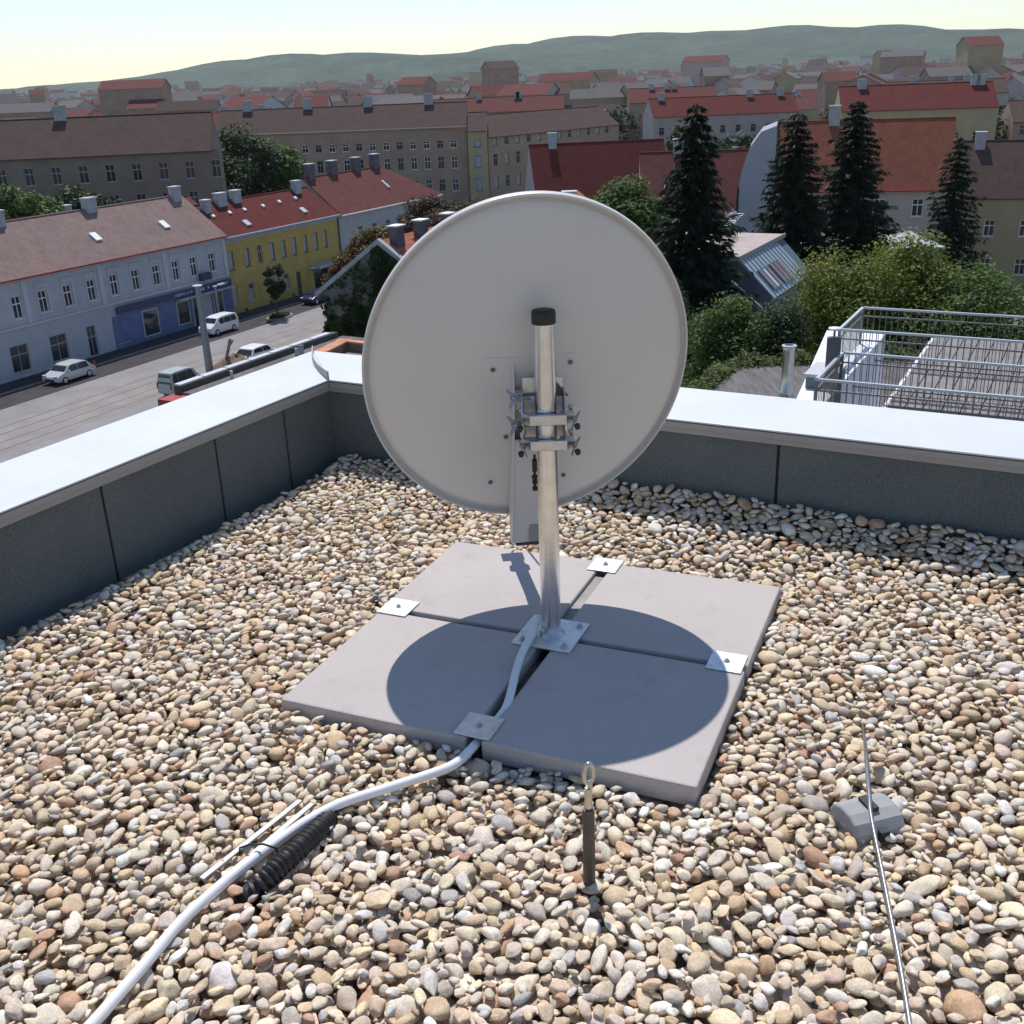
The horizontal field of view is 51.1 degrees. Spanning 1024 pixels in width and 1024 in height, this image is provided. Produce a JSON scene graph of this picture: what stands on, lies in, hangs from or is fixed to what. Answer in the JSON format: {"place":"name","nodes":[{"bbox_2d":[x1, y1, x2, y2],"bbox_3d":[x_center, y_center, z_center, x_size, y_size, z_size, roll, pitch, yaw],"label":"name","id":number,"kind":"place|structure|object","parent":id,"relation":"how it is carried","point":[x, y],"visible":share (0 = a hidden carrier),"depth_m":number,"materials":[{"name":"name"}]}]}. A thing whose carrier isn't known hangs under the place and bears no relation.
{"place":"outdoors","nodes":[
{"label":"outdoors","id":0,"kind":"place"},
{"bbox_2d":[0,294,303,393],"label":"pavement","id":1,"kind":"structure","parent":0,"point":[29,380],"depth_m":97.54,"materials":[{"name":"grey concrete"}]},
{"bbox_2d":[0,301,324,409],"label":"parking lane","id":2,"kind":"structure","parent":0,"point":[44,389],"depth_m":93.18,"materials":[{"name":"grey asphalt"}]},
{"bbox_2d":[42,359,95,383],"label":"parked car","id":3,"kind":"object","parent":2,"relation":"on","point":[65,372],"visible":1,"depth_m":86.35,"materials":[{"name":"silver metal"}]},
{"bbox_2d":[198,312,238,335],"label":"parked van","id":4,"kind":"object","parent":2,"relation":"on","point":[217,323],"visible":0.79,"depth_m":101.35,"materials":[{"name":"white paint"}]},
{"bbox_2d":[266,310,292,320],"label":"planting bed","id":5,"kind":"object","parent":2,"relation":"on","point":[280,316],"visible":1,"depth_m":107.23,"materials":[{"name":"stone"}]},
{"bbox_2d":[262,262,287,314],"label":"street tree","id":6,"kind":"object","parent":5,"relation":"on","point":[276,289],"visible":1,"depth_m":106.16,"materials":[{"name":"green plant"}]},
{"bbox_2d":[300,288,323,303],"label":"parked car","id":7,"kind":"object","parent":2,"relation":"on","point":[308,296],"visible":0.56,"depth_m":113.56,"materials":[{"name":"blue paint"}]},
{"bbox_2d":[0,306,326,462],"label":"road","id":8,"kind":"structure","parent":0,"point":[11,413],"depth_m":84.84,"materials":[{"name":"grey asphalt"}]},
{"bbox_2d":[0,318,322,450],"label":"tram rails","id":9,"kind":"object","parent":8,"relation":"on","point":[123,392],"depth_m":80.11,"materials":[{"name":"grey metal"}]},
{"bbox_2d":[156,366,198,394],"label":"parked van","id":10,"kind":"object","parent":8,"relation":"on","point":[168,379],"visible":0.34,"depth_m":80.63,"materials":[{"name":"green paint"}]},
{"bbox_2d":[192,284,212,372],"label":"street lamp","id":11,"kind":"object","parent":8,"relation":"on","point":[205,344],"visible":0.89,"depth_m":86.53,"materials":[{"name":"metal"}]},
{"bbox_2d":[212,354,247,370],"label":"soil heap","id":12,"kind":"object","parent":8,"relation":"on","point":[230,360],"visible":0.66,"depth_m":87.38,"materials":[{"name":"beige soil"}]},
{"bbox_2d":[232,343,277,357],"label":"parked car","id":13,"kind":"object","parent":8,"relation":"on","point":[251,350],"visible":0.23,"depth_m":89.27,"materials":[{"name":"white paint"}]},
{"bbox_2d":[320,250,347,285],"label":"leafy tree","id":14,"kind":"object","parent":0,"point":[336,265],"visible":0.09,"depth_m":79.18,"materials":[{"name":"brown plant"}]},
{"bbox_2d":[315,338,363,355],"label":"terracotta courtyard","id":15,"kind":"structure","parent":0,"point":[347,346],"depth_m":32.57,"materials":[{"name":"orange tile"}]},
{"bbox_2d":[395,193,444,233],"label":"leafy tree","id":16,"kind":"object","parent":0,"point":[426,207],"visible":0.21,"depth_m":91.79,"materials":[{"name":"brown plant"}]},
{"bbox_2d":[0,453,1023,1023],"bbox_3d":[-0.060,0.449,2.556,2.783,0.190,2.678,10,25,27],"label":"gravel","id":17,"kind":"structure","parent":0,"point":[670,937],"depth_m":2.22,"materials":[{"name":"beige gravel"}]},
{"bbox_2d":[199,799,301,880],"bbox_3d":[-0.513,0.646,2.123,0.012,0.004,0.272,11,26,30],"label":"metal strip","id":18,"kind":"object","parent":17,"relation":"on","point":[249,840],"visible":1,"depth_m":2.12,"materials":[{"name":"metal"}]},
{"bbox_2d":[222,802,313,876],"bbox_3d":[-0.478,0.647,2.116,0.012,0.004,0.255,11,25,29],"label":"metal strip","id":19,"kind":"object","parent":17,"relation":"on","point":[299,814],"visible":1,"depth_m":2.15,"materials":[{"name":"metal"}]},
{"bbox_2d":[236,808,343,906],"bbox_3d":[-0.423,0.664,2.108,0.072,0.076,0.301,9,25,26],"label":"corrugated hose","id":20,"kind":"object","parent":17,"relation":"on","point":[282,863],"visible":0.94,"depth_m":2.05,"materials":[{"name":"black plastic"}]},
{"bbox_2d":[84,617,540,1023],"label":"cable conduit","id":21,"kind":"object","parent":17,"relation":"on","point":[131,979],"visible":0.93,"depth_m":2.10,"materials":[{"name":"white plastic"}]},
{"bbox_2d":[281,613,543,754],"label":"paving slab","id":22,"kind":"structure","parent":17,"relation":"on","point":[435,683],"depth_m":2.64,"materials":[{"name":"concrete"}]},
{"bbox_2d":[377,307,747,757],"bbox_3d":[0.095,-0.052,2.677,0.783,0.916,0.781,-10,23,-19],"label":"antenna mast","id":23,"kind":"object","parent":22,"relation":"on","point":[557,633],"visible":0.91,"depth_m":2.67,"materials":[{"name":"metal"}]},
{"bbox_2d":[362,191,687,545],"bbox_3d":[-0.041,-0.363,2.829,0.716,0.966,0.773,-20,28,-37],"label":"satellite dish","id":24,"kind":"object","parent":23,"relation":"attached to","point":[448,374],"visible":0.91,"depth_m":2.63,"materials":[{"name":"grey paint"}]},
{"bbox_2d":[393,542,602,632],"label":"paving slab","id":25,"kind":"structure","parent":17,"relation":"on","point":[498,588],"depth_m":3.11,"materials":[{"name":"concrete"}]},
{"bbox_2d":[582,761,595,895],"bbox_3d":[0.141,0.580,1.961,0.023,0.292,0.024,7,24,22],"label":"steel hook rod","id":26,"kind":"object","parent":17,"relation":"on","point":[588,813],"visible":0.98,"depth_m":1.95,"materials":[{"name":"silver metal"}]},
{"bbox_2d":[482,643,744,806],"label":"paving slab","id":27,"kind":"structure","parent":17,"relation":"on","point":[648,725],"depth_m":2.44,"materials":[{"name":"concrete"}]},
{"bbox_2d":[571,565,779,682],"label":"paving slab","id":28,"kind":"structure","parent":17,"relation":"on","point":[678,616],"depth_m":2.91,"materials":[{"name":"concrete"}]},
{"bbox_2d":[829,793,904,849],"bbox_3d":[0.710,0.609,2.133,0.110,0.070,0.115,-8,23,-15],"label":"wire holder","id":29,"kind":"object","parent":17,"relation":"on","point":[852,815],"visible":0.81,"depth_m":2.11,"materials":[{"name":"grey concrete"}]},
{"bbox_2d":[860,724,911,1023],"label":"lightning wire","id":30,"kind":"object","parent":17,"relation":"on","point":[894,934],"visible":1,"depth_m":1.89,"materials":[{"name":"silver metal"}]},
{"bbox_2d":[0,24,1023,96],"bbox_3d":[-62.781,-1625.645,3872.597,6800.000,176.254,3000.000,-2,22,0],"label":"hills","id":31,"kind":"structure","parent":0,"point":[796,45],"depth_m":3201.45,"materials":[{"name":"green plant"}]},
{"bbox_2d":[0,0,1023,88],"label":"sky","id":32,"kind":"structure","parent":0,"point":[43,42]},
{"bbox_2d":[14,194,1023,405],"bbox_3d":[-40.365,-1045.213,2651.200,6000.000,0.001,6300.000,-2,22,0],"label":"ground","id":33,"kind":"structure","parent":0,"point":[1015,322],"depth_m":97.88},
{"bbox_2d":[0,184,65,219],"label":"leafy tree","id":34,"kind":"object","parent":33,"relation":"on","point":[27,204],"visible":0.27,"depth_m":104.98,"materials":[{"name":"green plant"}]},
{"bbox_2d":[49,183,122,209],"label":"leafy tree","id":35,"kind":"object","parent":33,"relation":"on","point":[70,196],"visible":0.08,"depth_m":113.66,"materials":[{"name":"green plant"}]},
{"bbox_2d":[0,105,227,217],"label":"apartment block","id":36,"kind":"structure","parent":33,"relation":"on","point":[130,157],"depth_m":129.12,"materials":[{"name":"brown tile"}]},
{"bbox_2d":[23,168,35,186],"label":"window","id":37,"kind":"structure","parent":36,"relation":"in","point":[28,172],"depth_m":127.41,"materials":[{"name":"grey glass"}]},
{"bbox_2d":[51,167,63,185],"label":"window","id":38,"kind":"structure","parent":36,"relation":"in","point":[56,172],"depth_m":127.81,"materials":[{"name":"grey glass"}]},
{"bbox_2d":[78,166,90,183],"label":"window","id":39,"kind":"structure","parent":36,"relation":"in","point":[83,171],"depth_m":128.22,"materials":[{"name":"grey glass"}]},
{"bbox_2d":[105,164,116,182],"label":"window","id":40,"kind":"structure","parent":36,"relation":"in","point":[110,170],"depth_m":128.62,"materials":[{"name":"grey glass"}]},
{"bbox_2d":[131,163,143,181],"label":"window","id":41,"kind":"structure","parent":36,"relation":"in","point":[136,167],"depth_m":129.00,"materials":[{"name":"grey glass"}]},
{"bbox_2d":[158,162,169,179],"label":"window","id":42,"kind":"structure","parent":36,"relation":"in","point":[163,166],"depth_m":129.41,"materials":[{"name":"grey glass"}]},
{"bbox_2d":[184,161,196,178],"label":"window","id":43,"kind":"structure","parent":36,"relation":"in","point":[189,165],"depth_m":129.82,"materials":[{"name":"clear glass"}]},
{"bbox_2d":[211,159,221,177],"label":"window","id":44,"kind":"structure","parent":36,"relation":"in","point":[216,169],"depth_m":130.20,"materials":[{"name":"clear glass"}]},
{"bbox_2d":[0,186,235,384],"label":"shop building","id":45,"kind":"structure","parent":33,"relation":"on","point":[90,279],"depth_m":94.94,"materials":[{"name":"white paint"}]},
{"bbox_2d":[11,296,25,320],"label":"window","id":46,"kind":"structure","parent":45,"relation":"in","point":[16,303],"depth_m":86.71,"materials":[{"name":"white paint"}]},
{"bbox_2d":[9,343,33,374],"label":"window","id":47,"kind":"structure","parent":45,"relation":"in","point":[20,358],"depth_m":87.65,"materials":[{"name":"grey glass"}]},
{"bbox_2d":[37,290,51,313],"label":"window","id":48,"kind":"structure","parent":45,"relation":"in","point":[41,294],"depth_m":88.88,"materials":[{"name":"white paint"}]},
{"bbox_2d":[49,333,71,363],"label":"window","id":49,"kind":"structure","parent":45,"relation":"in","point":[58,343],"depth_m":90.94,"materials":[{"name":"clear glass"}]},
{"bbox_2d":[63,284,75,307],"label":"window","id":50,"kind":"structure","parent":45,"relation":"in","point":[66,288],"depth_m":91.00,"materials":[{"name":"glass"}]},
{"bbox_2d":[86,325,100,356],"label":"window","id":51,"kind":"structure","parent":45,"relation":"in","point":[91,334],"depth_m":93.99,"materials":[{"name":"clear glass"}]},
{"bbox_2d":[141,307,160,337],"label":"shop window","id":52,"kind":"structure","parent":45,"relation":"in","point":[150,317],"depth_m":99.44,"materials":[{"name":"glass"}]},
{"bbox_2d":[176,300,191,325],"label":"shop window","id":53,"kind":"structure","parent":45,"relation":"in","point":[183,310],"depth_m":102.97,"materials":[{"name":"glass"}]},
{"bbox_2d":[202,293,213,317],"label":"shop window","id":54,"kind":"structure","parent":45,"relation":"in","point":[207,299],"depth_m":105.83,"materials":[{"name":"glass"}]},
{"bbox_2d":[0,302,301,395],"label":"kerb","id":55,"kind":"structure","parent":33,"relation":"on","point":[40,382],"depth_m":96.25,"materials":[{"name":"stone"}]},
{"bbox_2d":[221,143,257,198],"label":"leafy tree","id":56,"kind":"object","parent":33,"relation":"on","point":[237,180],"visible":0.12,"depth_m":151.37,"materials":[{"name":"green plant"}]},
{"bbox_2d":[218,120,285,196],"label":"leafy tree","id":57,"kind":"object","parent":33,"relation":"on","point":[253,149],"visible":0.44,"depth_m":157.34,"materials":[{"name":"green plant"}]},
{"bbox_2d":[157,332,363,405],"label":"neighbour roof","id":58,"kind":"structure","parent":33,"relation":"on","point":[196,384],"depth_m":31.39,"materials":[{"name":"grey metal"}]},
{"bbox_2d":[193,180,342,313],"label":"yellow house","id":59,"kind":"structure","parent":33,"relation":"on","point":[293,231],"depth_m":114.57,"materials":[{"name":"yellow paint"}]},
{"bbox_2d":[241,137,305,194],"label":"leafy tree","id":60,"kind":"object","parent":33,"relation":"on","point":[291,168],"visible":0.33,"depth_m":161.85,"materials":[{"name":"green plant"}]},
{"bbox_2d":[216,93,470,206],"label":"apartment block","id":61,"kind":"structure","parent":33,"relation":"on","point":[425,143],"depth_m":191.98,"materials":[{"name":"beige brick"}]},
{"bbox_2d":[340,223,388,267],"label":"leafy tree","id":62,"kind":"object","parent":33,"relation":"on","point":[355,247],"visible":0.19,"depth_m":73.10,"materials":[{"name":"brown plant"}]},
{"bbox_2d":[301,153,442,266],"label":"grey house","id":63,"kind":"structure","parent":33,"relation":"on","point":[357,196],"depth_m":129.44,"materials":[{"name":"orange tile"}]},
{"bbox_2d":[315,190,586,337],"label":"ivy house","id":64,"kind":"structure","parent":33,"relation":"on","point":[350,291],"depth_m":57.78,"materials":[{"name":"plant"}]},
{"bbox_2d":[427,196,483,227],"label":"leafy tree","id":65,"kind":"object","parent":33,"relation":"on","point":[436,219],"visible":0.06,"depth_m":84.60,"materials":[{"name":"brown plant"}]},
{"bbox_2d":[467,111,489,201],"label":"apartment block","id":66,"kind":"structure","parent":33,"relation":"on","point":[478,155],"depth_m":191.32,"materials":[{"name":"beige paint"}]},
{"bbox_2d":[433,92,563,113],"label":"apartment block","id":67,"kind":"structure","parent":33,"relation":"on","point":[517,102],"depth_m":311.39,"materials":[{"name":"red tile"}]},
{"bbox_2d":[0,36,1023,136],"bbox_3d":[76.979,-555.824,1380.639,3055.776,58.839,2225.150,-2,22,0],"label":"distant town","id":68,"kind":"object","parent":33,"relation":"on","point":[812,86],"visible":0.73,"depth_m":464.14,"materials":[{"name":"beige brick"}]},
{"bbox_2d":[451,106,619,197],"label":"apartment block","id":69,"kind":"structure","parent":33,"relation":"on","point":[512,136],"depth_m":201.57,"materials":[{"name":"beige paint"}]},
{"bbox_2d":[525,132,665,199],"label":"town house","id":70,"kind":"structure","parent":33,"relation":"on","point":[587,169],"depth_m":135.59,"materials":[{"name":"red tile"}]},
{"bbox_2d":[588,173,671,248],"bbox_3d":[6.924,-11.717,64.014,6.461,16.281,6.654,-2,22,0],"label":"leafy tree","id":71,"kind":"object","parent":33,"relation":"on","point":[631,202],"visible":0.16,"depth_m":60.60,"materials":[{"name":"green plant"}]},
{"bbox_2d":[628,83,716,139],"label":"apartment block","id":72,"kind":"structure","parent":33,"relation":"on","point":[637,99],"depth_m":324.38,"materials":[{"name":"red tile"}]},
{"bbox_2d":[675,275,698,385],"bbox_3d":[6.975,-5.001,51.537,4.433,13.156,5.176,-2,22,0],"label":"leafy tree","id":73,"kind":"object","parent":33,"relation":"on","point":[687,317],"visible":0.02,"depth_m":49.39,"materials":[{"name":"green plant"}]},
{"bbox_2d":[641,103,764,368],"bbox_3d":[9.302,-10.406,55.404,10.504,20.106,11.607,-2,22,0],"label":"spruce tree","id":74,"kind":"object","parent":33,"relation":"on","point":[700,274],"visible":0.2,"depth_m":52.89,"materials":[{"name":"green plant"}]},
{"bbox_2d":[639,138,774,228],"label":"town house","id":75,"kind":"structure","parent":33,"relation":"on","point":[655,167],"depth_m":110.33,"materials":[{"name":"red tile"}]},
{"bbox_2d":[643,88,799,150],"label":"apartment block","id":76,"kind":"structure","parent":33,"relation":"on","point":[749,112],"depth_m":248.93,"materials":[{"name":"red tile"}]},
{"bbox_2d":[682,289,775,387],"bbox_3d":[7.446,-0.360,37.926,3.878,14.706,4.618,-2,22,0],"label":"garden tree","id":77,"kind":"object","parent":33,"relation":"on","point":[722,335],"visible":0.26,"depth_m":35.04,"materials":[{"name":"green plant"}]},
{"bbox_2d":[659,232,822,319],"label":"zinc roofed house","id":78,"kind":"structure","parent":33,"relation":"on","point":[769,259],"depth_m":60.47,"materials":[{"name":"grey metal"}]},
{"bbox_2d":[733,121,777,232],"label":"firewall house","id":79,"kind":"structure","parent":33,"relation":"on","point":[762,150],"depth_m":102.67,"materials":[{"name":"white paint"}]},
{"bbox_2d":[707,296,815,370],"bbox_3d":[8.896,-0.538,38.653,4.122,14.386,4.511,-2,22,0],"label":"garden tree","id":80,"kind":"object","parent":33,"relation":"on","point":[787,330],"visible":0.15,"depth_m":35.61,"materials":[{"name":"green plant"}]},
{"bbox_2d":[746,113,843,302],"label":"spruce tree","id":81,"kind":"object","parent":33,"relation":"on","point":[794,200],"visible":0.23,"depth_m":68.42,"materials":[{"name":"green plant"}]},
{"bbox_2d":[711,359,913,406],"bbox_3d":[7.528,4.468,26.610,8.300,14.000,10.800,-2,22,0],"label":"flat roof annex","id":82,"kind":"object","parent":33,"relation":"on","point":[764,380],"depth_m":27.38,"materials":[{"name":"grey concrete"}]},
{"bbox_2d":[780,344,796,397],"bbox_3d":[5.634,-2.347,22.001,0.336,2.215,0.336,-2,22,0],"label":"steel flue","id":83,"kind":"object","parent":82,"relation":"on","point":[787,375],"visible":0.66,"depth_m":21.70,"materials":[{"name":"silver metal"}]},
{"bbox_2d":[680,343,927,389],"bbox_3d":[7.088,-3.985,28.117,9.134,0.651,3.172,-13,24,-25],"label":"vine edge","id":84,"kind":"object","parent":82,"relation":"on","point":[714,374],"visible":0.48,"depth_m":28.64,"materials":[{"name":"green plant"}]},
{"bbox_2d":[603,96,1023,175],"bbox_3d":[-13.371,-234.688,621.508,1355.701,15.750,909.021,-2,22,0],"label":"distant woods","id":85,"kind":"object","parent":33,"relation":"on","point":[745,142],"visible":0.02,"depth_m":234.93,"materials":[{"name":"green plant"}]},
{"bbox_2d":[771,237,912,355],"bbox_3d":[12.603,-2.741,42.254,5.948,15.534,6.655,-2,22,0],"label":"leafy tree","id":86,"kind":"object","parent":33,"relation":"on","point":[834,297],"visible":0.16,"depth_m":39.17,"materials":[{"name":"green plant"}]},
{"bbox_2d":[812,101,902,275],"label":"spruce tree","id":87,"kind":"object","parent":33,"relation":"on","point":[850,213],"visible":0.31,"depth_m":70.91,"materials":[{"name":"green plant"}]},
{"bbox_2d":[777,105,955,238],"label":"town house","id":88,"kind":"structure","parent":33,"relation":"on","point":[914,150],"depth_m":100.39,"materials":[{"name":"red tile"}]},
{"bbox_2d":[910,199,923,216],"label":"window","id":89,"kind":"structure","parent":88,"relation":"in","point":[917,204],"depth_m":99.83,"materials":[{"name":"white paint"}]},
{"bbox_2d":[821,231,945,264],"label":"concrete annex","id":90,"kind":"object","parent":33,"relation":"on","point":[918,236],"visible":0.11,"depth_m":74.89,"materials":[{"name":"grey concrete"}]},
{"bbox_2d":[842,225,973,352],"bbox_3d":[15.451,-3.465,43.264,7.232,15.887,7.425,-2,22,0],"label":"leafy tree","id":91,"kind":"object","parent":33,"relation":"on","point":[919,272],"visible":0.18,"depth_m":39.92,"materials":[{"name":"green plant"}]},
{"bbox_2d":[796,330,1023,420],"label":"terrace house","id":92,"kind":"structure","parent":33,"relation":"on","point":[813,372],"depth_m":19.48,"materials":[{"name":"paint"}]},
{"bbox_2d":[825,326,841,396],"bbox_3d":[5.276,-2.285,17.689,0.226,1.550,0.226,-2,22,0],"label":"vent duct","id":93,"kind":"object","parent":92,"relation":"on","point":[833,346],"visible":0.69,"depth_m":17.46,"materials":[{"name":"metal"}]},
{"bbox_2d":[813,351,1023,420],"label":"balcony railing","id":94,"kind":"object","parent":92,"relation":"on","point":[839,381],"visible":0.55,"depth_m":16.67,"materials":[{"name":"silver metal"}]},
{"bbox_2d":[838,306,1023,406],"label":"balcony railing","id":95,"kind":"object","parent":92,"relation":"on","point":[856,330],"visible":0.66,"depth_m":19.05,"materials":[{"name":"silver metal"}]},
{"bbox_2d":[834,74,998,139],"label":"apartment block","id":96,"kind":"structure","parent":33,"relation":"on","point":[972,105],"depth_m":191.70,"materials":[{"name":"red tile"}]},
{"bbox_2d":[887,74,1008,113],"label":"apartment block","id":97,"kind":"structure","parent":33,"relation":"on","point":[1001,88],"depth_m":298.09,"materials":[{"name":"brown tile"}]},
{"bbox_2d":[878,252,1023,352],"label":"leafy tree","id":98,"kind":"object","parent":33,"relation":"on","point":[978,295],"visible":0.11,"depth_m":37.80,"materials":[{"name":"green plant"}]},
{"bbox_2d":[919,136,988,287],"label":"spruce tree","id":99,"kind":"object","parent":33,"relation":"on","point":[954,218],"visible":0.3,"depth_m":75.12,"materials":[{"name":"green plant"}]},
{"bbox_2d":[951,131,1023,286],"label":"town house","id":100,"kind":"structure","parent":33,"relation":"on","point":[997,166],"depth_m":108.02,"materials":[{"name":"beige paint"}]},
{"bbox_2d":[982,220,994,236],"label":"window","id":101,"kind":"structure","parent":100,"relation":"in","point":[989,225],"depth_m":108.10,"materials":[{"name":"white paint"}]},
{"bbox_2d":[1013,259,1023,275],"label":"window","id":102,"kind":"structure","parent":100,"relation":"in","point":[1019,263],"depth_m":108.50,"materials":[{"name":"white paint"}]},
{"bbox_2d":[997,100,1023,139],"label":"apartment block","id":103,"kind":"structure","parent":33,"relation":"on","point":[1014,110],"depth_m":205.25,"materials":[{"name":"beige paint"}]},
{"label":"roof deck","id":104,"kind":"structure","parent":0,"visible":0},
{"bbox_2d":[0,351,334,640],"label":"parapet wall","id":105,"kind":"structure","parent":104,"relation":"on","point":[87,514],"depth_m":3.49,"materials":[{"name":"metal"}]},
{"bbox_2d":[311,346,1023,577],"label":"parapet wall","id":106,"kind":"structure","parent":104,"relation":"on","point":[903,468],"depth_m":3.38,"materials":[{"name":"metal"}]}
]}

